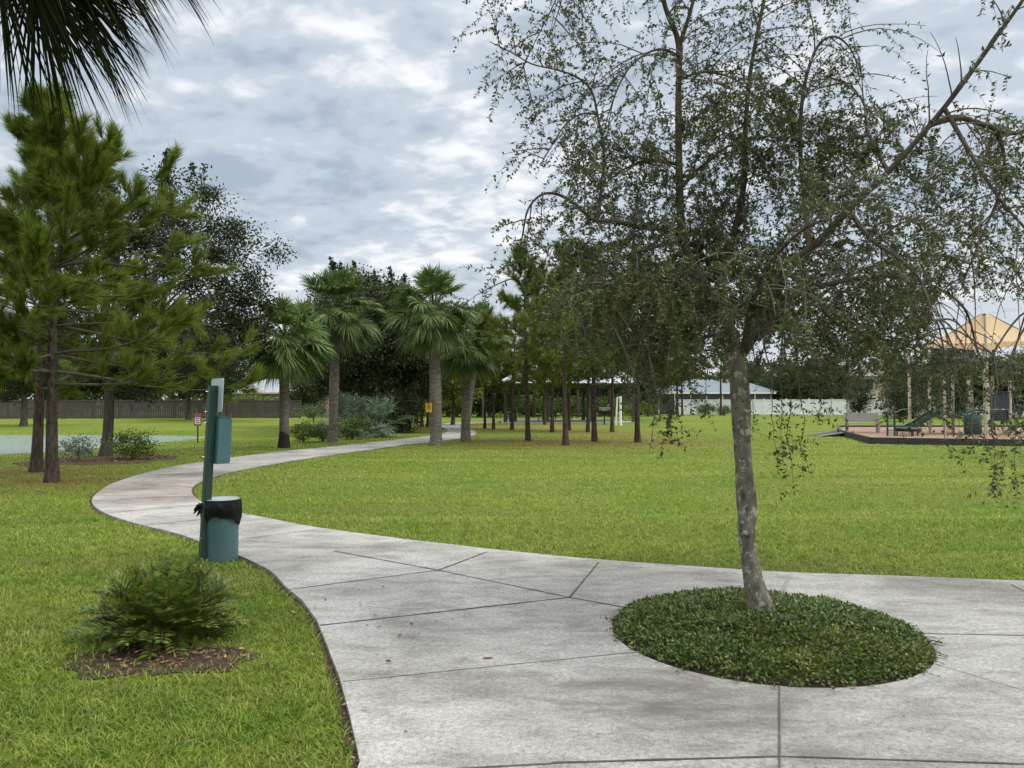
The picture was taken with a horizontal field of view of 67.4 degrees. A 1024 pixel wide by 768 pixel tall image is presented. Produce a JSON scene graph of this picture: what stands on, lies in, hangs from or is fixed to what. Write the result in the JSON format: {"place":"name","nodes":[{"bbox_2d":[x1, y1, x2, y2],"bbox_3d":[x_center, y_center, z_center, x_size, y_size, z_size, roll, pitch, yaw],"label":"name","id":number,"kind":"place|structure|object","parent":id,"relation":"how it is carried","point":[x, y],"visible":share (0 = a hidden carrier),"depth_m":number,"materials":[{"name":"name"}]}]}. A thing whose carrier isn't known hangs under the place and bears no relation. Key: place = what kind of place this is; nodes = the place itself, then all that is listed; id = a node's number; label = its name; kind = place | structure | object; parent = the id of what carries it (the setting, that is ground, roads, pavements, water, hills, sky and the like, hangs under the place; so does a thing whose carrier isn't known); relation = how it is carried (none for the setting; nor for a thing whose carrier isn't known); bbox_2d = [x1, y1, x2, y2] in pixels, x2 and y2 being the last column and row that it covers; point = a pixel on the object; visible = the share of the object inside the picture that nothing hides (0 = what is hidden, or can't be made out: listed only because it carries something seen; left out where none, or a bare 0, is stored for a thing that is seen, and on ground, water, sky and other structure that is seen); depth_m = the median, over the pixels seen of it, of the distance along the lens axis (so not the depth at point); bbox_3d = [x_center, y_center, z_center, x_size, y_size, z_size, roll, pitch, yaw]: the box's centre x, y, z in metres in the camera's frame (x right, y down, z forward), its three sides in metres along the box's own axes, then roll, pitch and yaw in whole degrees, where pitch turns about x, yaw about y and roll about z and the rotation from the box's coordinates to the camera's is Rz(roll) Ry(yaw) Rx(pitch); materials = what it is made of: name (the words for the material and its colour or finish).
{"place":"outdoors","nodes":[
{"label":"outdoors","id":0,"kind":"place"},
{"bbox_2d":[0,435,204,454],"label":"pond water","id":1,"kind":"structure","parent":0,"point":[16,444],"depth_m":35.55,"materials":[{"name":"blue liquid"}]},
{"bbox_2d":[87,443,420,767],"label":"soil edge","id":2,"kind":"object","parent":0,"point":[343,709],"visible":0.3,"depth_m":4.56,"materials":[{"name":"brown soil"}]},
{"bbox_2d":[230,379,328,413],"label":"house","id":3,"kind":"structure","parent":0,"point":[271,390],"depth_m":98.72,"materials":[{"name":"grey tile"}]},
{"bbox_2d":[0,402,1023,767],"bbox_3d":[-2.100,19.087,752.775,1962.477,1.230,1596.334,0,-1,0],"label":"lawn","id":4,"kind":"structure","parent":0,"point":[252,428],"depth_m":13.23,"materials":[{"name":"green plant"}]},
{"bbox_2d":[0,314,86,425],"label":"oak tree","id":5,"kind":"object","parent":4,"relation":"on","point":[23,389],"visible":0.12,"depth_m":49.79,"materials":[{"name":"green plant"}]},
{"bbox_2d":[19,337,124,415],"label":"broadleaf tree","id":6,"kind":"object","parent":4,"relation":"on","point":[84,389],"visible":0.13,"depth_m":85.75,"materials":[{"name":"green plant"}]},
{"bbox_2d":[0,163,179,472],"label":"pine tree","id":7,"kind":"object","parent":4,"relation":"on","point":[36,463],"visible":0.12,"depth_m":17.42,"materials":[{"name":"green plant"}]},
{"bbox_2d":[12,454,178,465],"bbox_3d":[-11.139,2.092,20.865,3.647,0.050,4.101,-1,-2,43],"label":"mulch bed","id":8,"kind":"object","parent":4,"relation":"on","point":[98,460],"visible":0.54,"depth_m":20.71,"materials":[{"name":"brown wood"}]},
{"bbox_2d":[58,432,100,461],"bbox_3d":[-11.585,1.692,20.502,1.282,0.864,1.278,0,-1,0],"label":"shrub","id":9,"kind":"object","parent":8,"relation":"on","point":[79,452],"visible":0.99,"depth_m":20.45,"materials":[{"name":"green plant"}]},
{"bbox_2d":[100,427,163,459],"bbox_3d":[-10.458,1.629,21.126,1.591,1.019,1.826,1,-2,-30],"label":"shrub","id":10,"kind":"object","parent":8,"relation":"on","point":[134,451],"visible":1,"depth_m":21.00,"materials":[{"name":"green plant"}]},
{"bbox_2d":[0,0,222,145],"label":"cabbage palm","id":11,"kind":"object","parent":4,"relation":"on","point":[55,19],"visible":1,"depth_m":5.39,"materials":[{"name":"green plant"}]},
{"bbox_2d":[86,356,172,410],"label":"broadleaf tree","id":12,"kind":"object","parent":4,"relation":"on","point":[122,396],"visible":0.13,"depth_m":86.74,"materials":[{"name":"green plant"}]},
{"bbox_2d":[0,77,266,482],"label":"pine tree","id":13,"kind":"object","parent":4,"relation":"on","point":[23,266],"visible":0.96,"depth_m":15.05,"materials":[{"name":"green plant"}]},
{"bbox_2d":[0,399,300,418],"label":"wooden fence","id":14,"kind":"object","parent":4,"relation":"on","point":[256,409],"visible":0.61,"depth_m":73.17,"materials":[{"name":"brown wood"}]},
{"bbox_2d":[59,641,260,679],"bbox_3d":[-2.187,1.726,4.757,1.231,0.050,0.699,0,-1,0],"label":"mulch patch","id":15,"kind":"object","parent":4,"relation":"on","point":[114,664],"visible":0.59,"depth_m":4.71,"materials":[{"name":"brown wood"}]},
{"bbox_2d":[68,555,248,661],"bbox_3d":[-2.349,1.508,5.213,1.179,0.644,1.087,0,-1,0],"label":"coontie plant","id":16,"kind":"object","parent":15,"relation":"on","point":[148,601],"visible":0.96,"depth_m":5.07,"materials":[{"name":"green plant"}]},
{"bbox_2d":[23,147,300,455],"bbox_3d":[-10.587,-2.308,23.127,7.816,9.012,7.833,0,-1,0],"label":"oak tree","id":17,"kind":"object","parent":4,"relation":"on","point":[236,322],"visible":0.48,"depth_m":23.12,"materials":[{"name":"green plant"}]},
{"bbox_2d":[154,318,225,419],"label":"oak tree","id":18,"kind":"object","parent":4,"relation":"on","point":[188,396],"visible":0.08,"depth_m":67.72,"materials":[{"name":"green plant"}]},
{"bbox_2d":[194,413,200,442],"bbox_3d":[-13.382,1.934,32.699,0.310,1.370,0.054,0,-1,0],"label":"pond sign","id":19,"kind":"object","parent":4,"relation":"on","point":[197,419],"visible":0.95,"depth_m":32.69,"materials":[{"name":"red metal"}]},
{"bbox_2d":[198,378,231,563],"bbox_3d":[-2.992,0.910,7.688,0.291,1.932,0.300,1,-2,-43],"label":"waste station","id":20,"kind":"object","parent":4,"relation":"on","point":[218,433],"visible":0.98,"depth_m":7.64,"materials":[{"name":"green metal"}]},
{"bbox_2d":[174,329,257,404],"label":"oak tree","id":21,"kind":"object","parent":4,"relation":"on","point":[229,391],"visible":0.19,"depth_m":61.26,"materials":[{"name":"green plant"}]},
{"bbox_2d":[193,496,241,562],"bbox_3d":[-2.952,1.457,7.725,0.471,0.616,0.400,0,-1,0],"label":"trash can","id":22,"kind":"object","parent":4,"relation":"on","point":[223,515],"visible":0.9,"depth_m":7.59,"materials":[{"name":"plastic"}]},
{"bbox_2d":[237,292,338,447],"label":"cabbage palm","id":23,"kind":"object","parent":4,"relation":"on","point":[286,364],"visible":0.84,"depth_m":26.34,"materials":[{"name":"green plant"}]},
{"bbox_2d":[275,362,328,413],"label":"broadleaf tree","id":24,"kind":"object","parent":4,"relation":"on","point":[303,395],"visible":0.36,"depth_m":86.13,"materials":[{"name":"green plant"}]},
{"bbox_2d":[289,419,319,442],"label":"shrub","id":25,"kind":"object","parent":4,"relation":"on","point":[302,427],"visible":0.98,"depth_m":30.01,"materials":[{"name":"green plant"}]},
{"bbox_2d":[289,403,328,420],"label":"hedge","id":26,"kind":"object","parent":4,"relation":"on","point":[312,412],"visible":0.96,"depth_m":63.62,"materials":[{"name":"green plant"}]},
{"bbox_2d":[306,420,339,441],"bbox_3d":[-7.569,1.893,30.752,1.429,0.928,1.312,1,-1,-25],"label":"shrub","id":27,"kind":"object","parent":4,"relation":"on","point":[321,434],"visible":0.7,"depth_m":30.57,"materials":[{"name":"green plant"}]},
{"bbox_2d":[272,299,392,427],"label":"oak tree","id":28,"kind":"object","parent":4,"relation":"on","point":[324,384],"visible":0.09,"depth_m":46.16,"materials":[{"name":"green plant"}]},
{"bbox_2d":[292,264,387,442],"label":"cabbage palm","id":29,"kind":"object","parent":4,"relation":"on","point":[340,330],"visible":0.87,"depth_m":29.92,"materials":[{"name":"green plant"}]},
{"bbox_2d":[312,391,378,434],"bbox_3d":[-8.102,1.952,37.559,3.713,3.442,3.804,0,-1,0],"label":"saw palmetto","id":30,"kind":"object","parent":4,"relation":"on","point":[342,402],"visible":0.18,"depth_m":37.12,"materials":[{"name":"green plant"}]},
{"bbox_2d":[337,413,374,438],"bbox_3d":[-6.804,1.808,32.711,1.881,1.222,1.727,-1,-2,35],"label":"shrub","id":31,"kind":"object","parent":4,"relation":"on","point":[351,425],"visible":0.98,"depth_m":32.49,"materials":[{"name":"green plant"}]},
{"bbox_2d":[288,256,428,431],"bbox_3d":[-7.879,-2.064,40.367,8.183,9.330,9.169,1,-2,-30],"label":"oak tree","id":32,"kind":"object","parent":4,"relation":"on","point":[370,369],"visible":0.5,"depth_m":38.44,"materials":[{"name":"green plant"}]},
{"bbox_2d":[325,393,393,437],"bbox_3d":[-6.955,1.710,35.022,3.342,2.688,3.421,0,-1,0],"label":"saw palmetto","id":33,"kind":"object","parent":4,"relation":"on","point":[357,405],"visible":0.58,"depth_m":34.62,"materials":[{"name":"green plant"}]},
{"bbox_2d":[348,294,398,417],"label":"cabbage palm","id":34,"kind":"object","parent":4,"relation":"on","point":[380,314],"visible":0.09,"depth_m":39.83,"materials":[{"name":"green plant"}]},
{"bbox_2d":[344,392,416,438],"bbox_3d":[-6.080,1.871,34.846,3.449,3.039,3.272,1,-2,-42],"label":"saw palmetto","id":35,"kind":"object","parent":4,"relation":"on","point":[376,406],"visible":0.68,"depth_m":34.60,"materials":[{"name":"green plant"}]},
{"bbox_2d":[371,380,428,432],"bbox_3d":[-5.683,1.175,39.627,3.146,2.819,3.588,0,-1,0],"label":"shrub","id":36,"kind":"object","parent":4,"relation":"on","point":[401,397],"visible":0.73,"depth_m":39.10,"materials":[{"name":"green plant"}]},
{"bbox_2d":[343,265,467,429],"bbox_3d":[-6.382,-1.864,42.790,8.879,9.035,7.925,0,-1,-3],"label":"oak tree","id":37,"kind":"object","parent":4,"relation":"on","point":[408,374],"visible":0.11,"depth_m":41.93,"materials":[{"name":"green plant"}]},
{"bbox_2d":[382,259,483,445],"bbox_3d":[-2.928,-1.132,28.067,3.698,6.850,3.772,0,-1,-16],"label":"cabbage palm","id":38,"kind":"object","parent":4,"relation":"on","point":[422,331],"visible":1,"depth_m":27.59,"materials":[{"name":"green plant"}]},
{"bbox_2d":[418,302,453,426],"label":"pine tree","id":39,"kind":"object","parent":4,"relation":"on","point":[428,420],"visible":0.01,"depth_m":47.95,"materials":[{"name":"green plant"}]},
{"bbox_2d":[423,399,474,416],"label":"shrub","id":40,"kind":"object","parent":4,"relation":"on","point":[458,409],"visible":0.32,"depth_m":80.31,"materials":[{"name":"green plant"}]},
{"bbox_2d":[417,331,494,424],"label":"lime tree","id":41,"kind":"object","parent":4,"relation":"on","point":[455,396],"visible":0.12,"depth_m":51.75,"materials":[{"name":"green plant"}]},
{"bbox_2d":[1,355,924,411],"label":"woods","id":42,"kind":"object","parent":4,"relation":"on","point":[194,397],"visible":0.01,"depth_m":122.47,"materials":[{"name":"green plant"}]},
{"bbox_2d":[426,309,509,441],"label":"cabbage palm","id":43,"kind":"object","parent":4,"relation":"on","point":[472,358],"visible":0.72,"depth_m":30.34,"materials":[{"name":"green plant"}]},
{"bbox_2d":[446,400,502,416],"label":"shrub","id":44,"kind":"object","parent":4,"relation":"on","point":[478,412],"visible":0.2,"depth_m":80.50,"materials":[{"name":"green plant"}]},
{"bbox_2d":[458,364,499,428],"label":"pine tree","id":45,"kind":"object","parent":4,"relation":"on","point":[484,421],"visible":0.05,"depth_m":45.15,"materials":[{"name":"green plant"}]},
{"bbox_2d":[455,297,512,432],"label":"cabbage palm","id":46,"kind":"object","parent":4,"relation":"on","point":[488,308],"visible":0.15,"depth_m":38.81,"materials":[{"name":"green plant"}]},
{"bbox_2d":[455,368,522,416],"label":"broadleaf tree","id":47,"kind":"object","parent":4,"relation":"on","point":[489,402],"visible":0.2,"depth_m":79.40,"materials":[{"name":"green plant"}]},
{"bbox_2d":[470,314,524,428],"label":"pine tree","id":48,"kind":"object","parent":4,"relation":"on","point":[500,383],"visible":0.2,"depth_m":44.49,"materials":[{"name":"green plant"}]},
{"bbox_2d":[1,453,1022,767],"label":"leaf litter","id":49,"kind":"object","parent":4,"relation":"on","point":[247,623],"visible":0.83,"depth_m":4.81,"materials":[{"name":"brown plant"}]},
{"bbox_2d":[483,312,546,429],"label":"pine tree","id":50,"kind":"object","parent":4,"relation":"on","point":[512,395],"visible":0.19,"depth_m":43.94,"materials":[{"name":"green plant"}]},
{"bbox_2d":[491,396,540,416],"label":"shrub","id":51,"kind":"object","parent":4,"relation":"on","point":[516,403],"visible":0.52,"depth_m":80.65,"materials":[{"name":"green plant"}]},
{"bbox_2d":[469,242,581,440],"bbox_3d":[0.260,-1.803,31.509,5.131,8.354,5.253,0,-1,17],"label":"pine tree","id":52,"kind":"object","parent":4,"relation":"on","point":[511,301],"visible":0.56,"depth_m":31.26,"materials":[{"name":"green plant"}]},
{"bbox_2d":[511,302,539,416],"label":"pine tree","id":53,"kind":"object","parent":4,"relation":"on","point":[534,405],"visible":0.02,"depth_m":77.86,"materials":[{"name":"green plant"}]},
{"bbox_2d":[518,328,561,424],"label":"pine tree","id":54,"kind":"object","parent":4,"relation":"on","point":[544,402],"visible":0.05,"depth_m":52.92,"materials":[{"name":"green plant"}]},
{"bbox_2d":[504,291,588,431],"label":"pine tree","id":55,"kind":"object","parent":4,"relation":"on","point":[536,383],"visible":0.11,"depth_m":39.90,"materials":[{"name":"green plant"}]},
{"bbox_2d":[518,393,575,416],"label":"shrub","id":56,"kind":"object","parent":4,"relation":"on","point":[556,406],"visible":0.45,"depth_m":80.47,"materials":[{"name":"green plant"}]},
{"bbox_2d":[533,349,582,429],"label":"pine tree","id":57,"kind":"object","parent":4,"relation":"on","point":[568,407],"visible":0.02,"depth_m":42.64,"materials":[{"name":"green plant"}]},
{"bbox_2d":[540,390,581,413],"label":"broadleaf tree","id":58,"kind":"object","parent":4,"relation":"on","point":[557,392],"visible":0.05,"depth_m":89.81,"materials":[{"name":"green plant"}]},
{"bbox_2d":[515,238,620,445],"bbox_3d":[2.084,-1.572,28.011,4.169,7.732,4.755,0,-1,4],"label":"pine tree","id":59,"kind":"object","parent":4,"relation":"on","point":[524,320],"visible":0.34,"depth_m":27.78,"materials":[{"name":"green plant"}]},
{"bbox_2d":[501,364,634,423],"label":"picnic pavilion","id":60,"kind":"structure","parent":4,"relation":"on","point":[505,420],"depth_m":56.18,"materials":[{"name":"concrete"}]},
{"bbox_2d":[550,393,607,416],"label":"shrub","id":61,"kind":"object","parent":4,"relation":"on","point":[572,404],"visible":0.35,"depth_m":80.60,"materials":[{"name":"green plant"}]},
{"bbox_2d":[545,311,623,431],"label":"pine tree","id":62,"kind":"object","parent":4,"relation":"on","point":[575,385],"visible":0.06,"depth_m":40.36,"materials":[{"name":"green plant"}]},
{"bbox_2d":[548,241,653,441],"bbox_3d":[3.576,-1.791,30.666,4.572,8.292,5.688,0,-1,-4],"label":"pine tree","id":63,"kind":"object","parent":4,"relation":"on","point":[594,435],"visible":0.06,"depth_m":30.54,"materials":[{"name":"green plant"}]},
{"bbox_2d":[598,405,610,424],"bbox_3d":[6.374,2.159,52.962,0.840,1.410,0.564,0,-1,0],"label":"barbecue grill","id":64,"kind":"object","parent":4,"relation":"on","point":[604,410],"visible":0.91,"depth_m":52.81,"materials":[{"name":"black metal"}]},
{"bbox_2d":[579,308,632,431],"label":"pine tree","id":65,"kind":"object","parent":4,"relation":"on","point":[612,429],"visible":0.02,"depth_m":40.40,"materials":[{"name":"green plant"}]},
{"bbox_2d":[573,371,641,415],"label":"broadleaf tree","id":66,"kind":"object","parent":4,"relation":"on","point":[617,392],"visible":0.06,"depth_m":86.86,"materials":[{"name":"green plant"}]},
{"bbox_2d":[579,393,643,416],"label":"shrub","id":67,"kind":"object","parent":4,"relation":"on","point":[602,400],"visible":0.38,"depth_m":80.48,"materials":[{"name":"green plant"}]},
{"bbox_2d":[615,396,621,425],"bbox_3d":[7.111,1.824,51.235,0.455,2.000,0.200,0,-1,0],"label":"post","id":68,"kind":"object","parent":4,"relation":"on","point":[620,412],"visible":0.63,"depth_m":51.18,"materials":[{"name":"white paint"}]},
{"bbox_2d":[596,254,697,442],"bbox_3d":[5.053,-1.493,29.985,4.284,7.672,4.810,0,-1,-6],"label":"pine tree","id":69,"kind":"object","parent":4,"relation":"on","point":[637,436],"visible":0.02,"depth_m":30.04,"materials":[{"name":"green plant"}]},
{"bbox_2d":[640,399,659,416],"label":"shrub","id":70,"kind":"object","parent":4,"relation":"on","point":[644,407],"visible":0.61,"depth_m":68.16,"materials":[{"name":"green plant"}]},
{"bbox_2d":[628,364,675,414],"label":"broadleaf tree","id":71,"kind":"object","parent":4,"relation":"on","point":[642,389],"visible":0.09,"depth_m":90.42,"materials":[{"name":"green plant"}]},
{"bbox_2d":[648,355,709,415],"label":"pine tree","id":72,"kind":"object","parent":4,"relation":"on","point":[677,405],"visible":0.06,"depth_m":78.83,"materials":[{"name":"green plant"}]},
{"bbox_2d":[658,356,701,415],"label":"pine tree","id":73,"kind":"object","parent":4,"relation":"on","point":[692,388],"visible":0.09,"depth_m":79.80,"materials":[{"name":"green plant"}]},
{"bbox_2d":[694,401,717,415],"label":"shrub","id":74,"kind":"object","parent":4,"relation":"on","point":[701,411],"visible":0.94,"depth_m":82.75,"materials":[{"name":"green plant"}]},
{"bbox_2d":[701,339,728,415],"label":"pine tree","id":75,"kind":"object","parent":4,"relation":"on","point":[720,375],"visible":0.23,"depth_m":80.94,"materials":[{"name":"green plant"}]},
{"bbox_2d":[435,0,1023,621],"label":"shade tree","id":76,"kind":"object","parent":4,"relation":"on","point":[681,294],"visible":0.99,"depth_m":5.33,"materials":[{"name":"green plant"}]},
{"bbox_2d":[718,354,769,384],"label":"broadleaf tree","id":77,"kind":"object","parent":4,"relation":"on","point":[749,363],"visible":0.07,"depth_m":120.15,"materials":[{"name":"green plant"}]},
{"bbox_2d":[612,597,933,687],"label":"soil","id":78,"kind":"structure","parent":4,"relation":"on","point":[704,671],"depth_m":4.59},
{"bbox_2d":[599,585,949,690],"bbox_3d":[1.731,1.638,5.247,2.207,0.172,2.220,0,-1,0],"label":"ground cover","id":79,"kind":"object","parent":78,"relation":"on","point":[858,620],"visible":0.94,"depth_m":4.92,"materials":[{"name":"green plant"}]},
{"bbox_2d":[758,362,809,398],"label":"broadleaf tree","id":80,"kind":"object","parent":4,"relation":"on","point":[776,387],"visible":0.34,"depth_m":99.08,"materials":[{"name":"green plant"}]},
{"bbox_2d":[782,358,868,398],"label":"broadleaf tree","id":81,"kind":"object","parent":4,"relation":"on","point":[837,390],"visible":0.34,"depth_m":94.58,"materials":[{"name":"green plant"}]},
{"bbox_2d":[675,398,1023,414],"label":"vinyl fence","id":82,"kind":"object","parent":4,"relation":"on","point":[763,406],"visible":0.32,"depth_m":85.10,"materials":[{"name":"white plastic"}]},
{"bbox_2d":[841,378,878,412],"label":"cypress shrub","id":83,"kind":"object","parent":4,"relation":"on","point":[859,407],"visible":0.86,"depth_m":75.52,"materials":[{"name":"green plant"}]},
{"bbox_2d":[835,362,904,398],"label":"house","id":84,"kind":"structure","parent":4,"relation":"on","point":[869,373],"depth_m":103.76,"materials":[{"name":"brown tile"}]},
{"bbox_2d":[877,385,923,421],"bbox_3d":[30.413,1.379,59.897,3.803,3.277,3.453,0,-1,-7],"label":"cypress shrub","id":85,"kind":"object","parent":4,"relation":"on","point":[895,394],"visible":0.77,"depth_m":59.77,"materials":[{"name":"green plant"}]},
{"bbox_2d":[869,357,947,418],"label":"broadleaf tree","id":86,"kind":"object","parent":4,"relation":"on","point":[924,371],"visible":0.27,"depth_m":71.01,"materials":[{"name":"green plant"}]},
{"bbox_2d":[838,425,1023,445],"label":"playground edging","id":87,"kind":"object","parent":4,"relation":"on","point":[899,441],"visible":0.56,"depth_m":28.55,"materials":[{"name":"rubber"}]},
{"bbox_2d":[841,427,1023,444],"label":"playground mulch","id":88,"kind":"object","parent":4,"relation":"on","point":[871,432],"visible":0.31,"depth_m":34.68,"materials":[{"name":"brown wood"}]},
{"bbox_2d":[804,430,853,436],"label":"access ramp","id":89,"kind":"structure","parent":88,"relation":"on","point":[834,433],"depth_m":35.26,"materials":[{"name":"concrete"}]},
{"bbox_2d":[844,413,880,432],"bbox_3d":[16.195,1.792,35.531,1.500,0.924,0.695,0,-1,16],"label":"park bench","id":90,"kind":"object","parent":88,"relation":"on","point":[859,416],"visible":0.82,"depth_m":35.69,"materials":[{"name":"grey wood"}]},
{"bbox_2d":[886,409,919,435],"bbox_3d":[16.474,1.654,32.177,1.278,1.247,0.972,1,-2,-37],"label":"climbing frame","id":91,"kind":"object","parent":88,"relation":"on","point":[904,429],"visible":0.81,"depth_m":32.14,"materials":[{"name":"metal"}]},
{"bbox_2d":[896,375,1023,434],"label":"play structure","id":92,"kind":"object","parent":88,"relation":"on","point":[1004,401],"visible":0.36,"depth_m":33.36,"materials":[{"name":"beige metal"}]},
{"bbox_2d":[907,313,1023,435],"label":"shade canopy","id":93,"kind":"object","parent":88,"relation":"on","point":[987,322],"visible":0.62,"depth_m":33.99,"materials":[{"name":"fabric"}]},
{"bbox_2d":[922,348,1001,416],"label":"broadleaf tree","id":94,"kind":"object","parent":4,"relation":"on","point":[973,352],"visible":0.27,"depth_m":76.18,"materials":[{"name":"green plant"}]},
{"bbox_2d":[963,346,1023,417],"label":"broadleaf tree","id":95,"kind":"object","parent":4,"relation":"on","point":[1002,387],"visible":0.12,"depth_m":75.33,"materials":[{"name":"green plant"}]},
{"bbox_2d":[998,347,1023,402],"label":"broadleaf tree","id":96,"kind":"object","parent":4,"relation":"on","point":[1020,371],"visible":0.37,"depth_m":70.69,"materials":[{"name":"green plant"}]},
{"bbox_2d":[0,0,1023,399],"label":"sky","id":97,"kind":"structure","parent":0,"point":[357,127],"materials":[{"name":"grey"}]},
{"bbox_2d":[92,421,1023,767],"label":"path","id":98,"kind":"structure","parent":0,"point":[606,707],"depth_m":4.59,"materials":[{"name":"concrete"}]},
{"bbox_2d":[651,379,777,413],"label":"house","id":99,"kind":"structure","parent":0,"point":[713,391],"depth_m":98.56,"materials":[{"name":"blue metal roofing"},{"name":"white paint"}]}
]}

